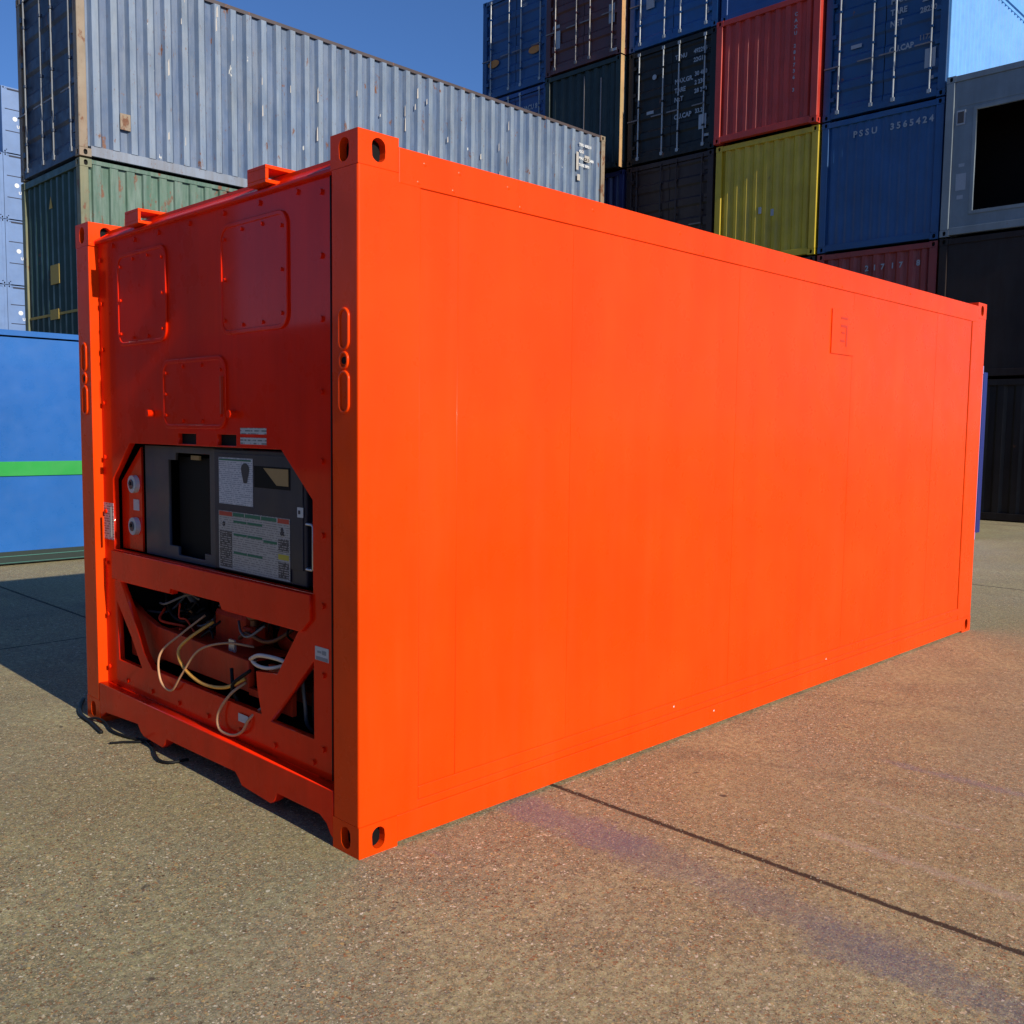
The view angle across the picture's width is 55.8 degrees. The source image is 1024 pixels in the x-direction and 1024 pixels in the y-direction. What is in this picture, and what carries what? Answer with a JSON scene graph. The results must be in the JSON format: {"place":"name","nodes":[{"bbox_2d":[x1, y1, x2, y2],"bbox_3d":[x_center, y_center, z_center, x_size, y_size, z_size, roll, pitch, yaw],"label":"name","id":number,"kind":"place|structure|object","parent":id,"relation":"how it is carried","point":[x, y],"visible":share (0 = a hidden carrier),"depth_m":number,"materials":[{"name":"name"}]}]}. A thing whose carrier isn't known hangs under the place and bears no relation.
{"place":"outdoors","nodes":[
{"label":"outdoors","id":0,"kind":"place"},
{"bbox_2d":[0,0,491,93],"label":"sky","id":1,"kind":"structure","parent":0,"point":[440,39],"materials":[{"name":"blue"}]},
{"bbox_2d":[0,519,1023,1023],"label":"ground","id":2,"kind":"structure","parent":0,"point":[880,803],"depth_m":3.42,"materials":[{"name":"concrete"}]},
{"bbox_2d":[0,329,83,564],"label":"shipping container","id":3,"kind":"object","parent":2,"relation":"on","point":[41,504],"visible":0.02,"depth_m":10.85,"materials":[{"name":"blue metal"}]},
{"bbox_2d":[78,697,188,763],"bbox_3d":[-2.045,1.113,4.962,0.190,0.032,1.363,-4,7,-43],"label":"power cable","id":4,"kind":"object","parent":2,"relation":"on","point":[96,727],"visible":0.97,"depth_m":4.87,"materials":[{"name":"black rubber"}]},
{"bbox_2d":[75,127,986,859],"bbox_3d":[0.721,-0.264,6.409,2.446,2.591,6.070,5,7,44],"label":"refrigerated container","id":5,"kind":"object","parent":2,"relation":"on","point":[421,493],"visible":1,"depth_m":4.30,"materials":[{"name":"orange metal"}]},
{"bbox_2d":[974,366,987,538],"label":"shipping container","id":6,"kind":"object","parent":2,"relation":"on","point":[981,451],"visible":0.02,"depth_m":14.52,"materials":[{"name":"blue metal"}]},
{"bbox_2d":[975,372,987,532],"bbox_3d":[7.043,-0.888,14.552,0.044,2.400,0.158,5,7,44],"label":"door","id":7,"kind":"structure","parent":6,"relation":"in","point":[985,376],"depth_m":14.53,"materials":[{"name":"blue paint"}]},
{"bbox_2d":[980,379,1023,521],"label":"shipping container","id":8,"kind":"object","parent":2,"relation":"on","point":[1002,495],"visible":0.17,"depth_m":17.60,"materials":[{"name":"metal"}]},
{"bbox_2d":[937,230,1023,379],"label":"shipping container","id":9,"kind":"object","parent":8,"relation":"on","point":[988,269],"visible":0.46,"depth_m":17.57,"materials":[{"name":"black metal"}]},
{"bbox_2d":[939,60,1023,238],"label":"shipping container","id":10,"kind":"object","parent":9,"relation":"on","point":[983,179],"visible":0.93,"depth_m":17.90,"materials":[{"name":"grey metal"}]},
{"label":"shipping container","id":11,"kind":"object","parent":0,"visible":0},
{"bbox_2d":[498,83,545,115],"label":"shipping container","id":12,"kind":"object","parent":11,"relation":"on","point":[532,99],"visible":0.09,"depth_m":25.33,"materials":[{"name":"blue metal"}]},
{"bbox_2d":[505,96,514,104],"bbox_3d":[-0.374,-9.898,26.244,1.208,2.456,0.112,5,7,44],"label":"door","id":13,"kind":"structure","parent":12,"relation":"in","point":[512,101],"depth_m":25.82,"materials":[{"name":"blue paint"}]},
{"bbox_2d":[482,0,546,98],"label":"shipping container","id":14,"kind":"object","parent":12,"relation":"on","point":[514,46],"visible":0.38,"depth_m":25.68,"materials":[{"name":"blue metal"}]},
{"bbox_2d":[482,0,516,95],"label":"door","id":15,"kind":"structure","parent":14,"relation":"in","point":[501,40],"depth_m":25.97,"materials":[{"name":"blue paint"}]},
{"bbox_2d":[512,0,544,85],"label":"door","id":16,"kind":"structure","parent":14,"relation":"in","point":[530,17],"depth_m":25.27,"materials":[{"name":"blue paint"}]},
{"bbox_2d":[515,86,543,114],"bbox_3d":[0.415,-9.823,25.468,1.159,2.456,0.112,5,7,44],"label":"door","id":17,"kind":"structure","parent":12,"relation":"in","point":[537,97],"depth_m":25.28,"materials":[{"name":"blue paint"}]},
{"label":"shipping container","id":18,"kind":"object","parent":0,"visible":0},
{"bbox_2d":[604,169,626,208],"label":"shipping container","id":19,"kind":"object","parent":18,"relation":"on","point":[615,183],"visible":0.09,"depth_m":23.52,"materials":[{"name":"metal"}]},
{"bbox_2d":[545,54,628,173],"bbox_3d":[3.832,-9.807,26.038,2.442,2.591,6.058,5,7,44],"label":"shipping container","id":20,"kind":"object","parent":19,"relation":"on","point":[592,98],"visible":0.34,"depth_m":23.51,"materials":[{"name":"metal"}]},
{"bbox_2d":[545,0,630,77],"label":"shipping container","id":21,"kind":"object","parent":20,"relation":"on","point":[581,33],"visible":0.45,"depth_m":23.75,"materials":[{"name":"brown metal"}]},
{"bbox_2d":[546,0,583,70],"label":"door","id":22,"kind":"structure","parent":21,"relation":"in","point":[569,14],"depth_m":24.10,"materials":[{"name":"brown paint"}]},
{"bbox_2d":[580,0,616,59],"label":"door","id":23,"kind":"structure","parent":21,"relation":"in","point":[600,35],"depth_m":23.42,"materials":[{"name":"brown paint"}]},
{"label":"shipping container","id":24,"kind":"object","parent":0,"visible":0},
{"bbox_2d":[626,149,715,232],"bbox_3d":[5.724,-7.029,24.620,2.438,2.591,6.080,5,7,44],"label":"shipping container","id":25,"kind":"object","parent":24,"relation":"on","point":[680,190],"visible":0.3,"depth_m":22.27,"materials":[{"name":"metal"}]},
{"bbox_2d":[630,162,669,220],"bbox_3d":[3.194,-6.937,22.928,1.208,2.456,0.112,5,7,44],"label":"door","id":26,"kind":"structure","parent":25,"relation":"in","point":[650,191],"depth_m":22.80,"materials":[{"name":"paint"}]},
{"bbox_2d":[627,26,719,167],"bbox_3d":[5.756,-9.644,24.397,2.438,2.591,6.080,5,7,44],"label":"shipping container","id":27,"kind":"object","parent":25,"relation":"on","point":[671,100],"visible":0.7,"depth_m":22.27,"materials":[{"name":"metal"}]},
{"bbox_2d":[627,45,672,160],"bbox_3d":[3.225,-9.553,22.704,1.208,2.456,0.112,5,7,44],"label":"door","id":28,"kind":"structure","parent":27,"relation":"in","point":[652,133],"depth_m":22.66,"materials":[{"name":"paint"}]},
{"bbox_2d":[629,0,721,53],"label":"shipping container","id":29,"kind":"object","parent":27,"relation":"on","point":[654,23],"visible":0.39,"depth_m":22.25,"materials":[{"name":"metal"}]},
{"bbox_2d":[630,0,673,45],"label":"door","id":30,"kind":"structure","parent":29,"relation":"in","point":[655,22],"depth_m":22.52,"materials":[{"name":"blue paint"}]},
{"bbox_2d":[673,0,711,32],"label":"door","id":31,"kind":"structure","parent":29,"relation":"in","point":[687,13],"depth_m":21.82,"materials":[{"name":"blue paint"}]},
{"bbox_2d":[666,32,710,151],"bbox_3d":[4.015,-9.477,21.928,1.159,2.456,0.112,5,7,44],"label":"door","id":32,"kind":"structure","parent":27,"relation":"in","point":[685,132],"depth_m":21.93,"materials":[{"name":"paint"}]},
{"bbox_2d":[668,153,707,230],"bbox_3d":[3.983,-6.861,22.151,1.159,2.456,0.112,5,7,44],"label":"door","id":33,"kind":"structure","parent":25,"relation":"in","point":[687,206],"depth_m":22.08,"materials":[{"name":"paint"}]},
{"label":"shipping container","id":34,"kind":"object","parent":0,"visible":0},
{"bbox_2d":[804,256,816,261],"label":"shipping container","id":35,"kind":"object","parent":34,"relation":"on","point":[813,258],"visible":0.1,"depth_m":20.04,"materials":[{"name":"metal"}]},
{"bbox_2d":[714,124,821,257],"bbox_3d":[7.504,-6.854,22.830,2.438,2.591,6.058,5,7,44],"label":"shipping container","id":36,"kind":"object","parent":35,"relation":"on","point":[767,192],"visible":0.3,"depth_m":20.57,"materials":[{"name":"yellow metal"}]},
{"bbox_2d":[713,0,826,146],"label":"shipping container","id":37,"kind":"object","parent":36,"relation":"on","point":[770,71],"visible":0.46,"depth_m":20.34,"materials":[{"name":"red metal"}]},
{"bbox_2d":[721,0,785,20],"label":"shipping container","id":38,"kind":"object","parent":37,"relation":"on","point":[731,9],"visible":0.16,"depth_m":20.89,"materials":[{"name":"blue metal"}]},
{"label":"shipping container","id":39,"kind":"object","parent":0,"visible":0},
{"bbox_2d":[817,240,939,294],"bbox_3d":[11.427,-4.231,23.516,2.438,2.591,12.192,5,7,44],"label":"shipping container","id":40,"kind":"object","parent":39,"relation":"on","point":[915,266],"visible":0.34,"depth_m":18.80,"materials":[{"name":"red metal"}]},
{"bbox_2d":[817,97,945,254],"bbox_3d":[11.459,-6.846,23.292,2.438,2.591,12.192,5,7,44],"label":"shipping container","id":41,"kind":"object","parent":40,"relation":"on","point":[881,179],"visible":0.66,"depth_m":18.95,"materials":[{"name":"metal"}]},
{"bbox_2d":[822,0,1023,123],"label":"shipping container","id":42,"kind":"object","parent":41,"relation":"on","point":[882,55],"visible":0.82,"depth_m":18.89,"materials":[{"name":"blue metal"}]},
{"bbox_2d":[824,0,886,114],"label":"door","id":43,"kind":"structure","parent":42,"relation":"in","point":[858,73],"depth_m":19.17,"materials":[{"name":"blue paint"}]},
{"bbox_2d":[879,0,941,101],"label":"door","id":44,"kind":"structure","parent":42,"relation":"in","point":[905,73],"depth_m":18.45,"materials":[{"name":"blue paint"}]},
{"bbox_2d":[1006,0,1023,17],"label":"shipping container","id":45,"kind":"object","parent":42,"relation":"on","point":[1017,6],"visible":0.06,"depth_m":20.44,"materials":[{"name":"blue metal"}]},
{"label":"shipping container","id":46,"kind":"object","parent":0,"visible":0},
{"bbox_2d":[7,285,25,330],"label":"shipping container","id":47,"kind":"object","parent":46,"relation":"on","point":[16,305],"visible":0.2,"depth_m":44.27,"materials":[{"name":"white metal"}]},
{"bbox_2d":[0,219,23,286],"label":"shipping container","id":48,"kind":"object","parent":47,"relation":"on","point":[14,252],"visible":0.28,"depth_m":44.06,"materials":[{"name":"blue metal"}]},
{"bbox_2d":[3,152,22,221],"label":"shipping container","id":49,"kind":"object","parent":48,"relation":"on","point":[12,186],"visible":0.23,"depth_m":43.81,"materials":[{"name":"metal"}]},
{"bbox_2d":[0,85,19,155],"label":"shipping container","id":50,"kind":"object","parent":49,"relation":"on","point":[9,124],"visible":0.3,"depth_m":43.55,"materials":[{"name":"blue metal"}]},
{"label":"shipping container","id":51,"kind":"object","parent":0,"visible":0},
{"bbox_2d":[0,284,7,329],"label":"shipping container","id":52,"kind":"object","parent":51,"relation":"on","point":[3,309],"visible":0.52,"depth_m":43.88,"materials":[{"name":"white metal"}]},
{"bbox_2d":[0,218,6,283],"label":"shipping container","id":53,"kind":"object","parent":52,"relation":"on","point":[3,278],"visible":1,"depth_m":43.70,"materials":[{"name":"metal"}]},
{"bbox_2d":[0,152,4,218],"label":"shipping container","id":54,"kind":"object","parent":53,"relation":"on","point":[2,214],"visible":1,"depth_m":43.49,"materials":[{"name":"blue metal"}]},
{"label":"shipping container","id":55,"kind":"object","parent":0,"visible":0},
{"bbox_2d":[21,157,236,334],"bbox_3d":[-3.007,-4.221,19.632,2.438,2.896,12.192,5,7,44],"label":"shipping container","id":56,"kind":"object","parent":55,"relation":"on","point":[59,204],"visible":0.27,"depth_m":15.19,"materials":[{"name":"green metal"}]},
{"bbox_2d":[15,0,604,202],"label":"shipping container","id":57,"kind":"object","parent":56,"relation":"on","point":[215,92],"visible":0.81,"depth_m":15.97,"materials":[{"name":"grey metal"}]},
{"bbox_2d":[18,0,51,173],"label":"door","id":58,"kind":"structure","parent":57,"relation":"in","point":[35,65],"depth_m":15.49,"materials":[{"name":"blue metal"}]},
{"bbox_2d":[43,0,75,160],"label":"door","id":59,"kind":"structure","parent":57,"relation":"in","point":[59,16],"depth_m":14.78,"materials":[{"name":"blue metal"}]}
]}

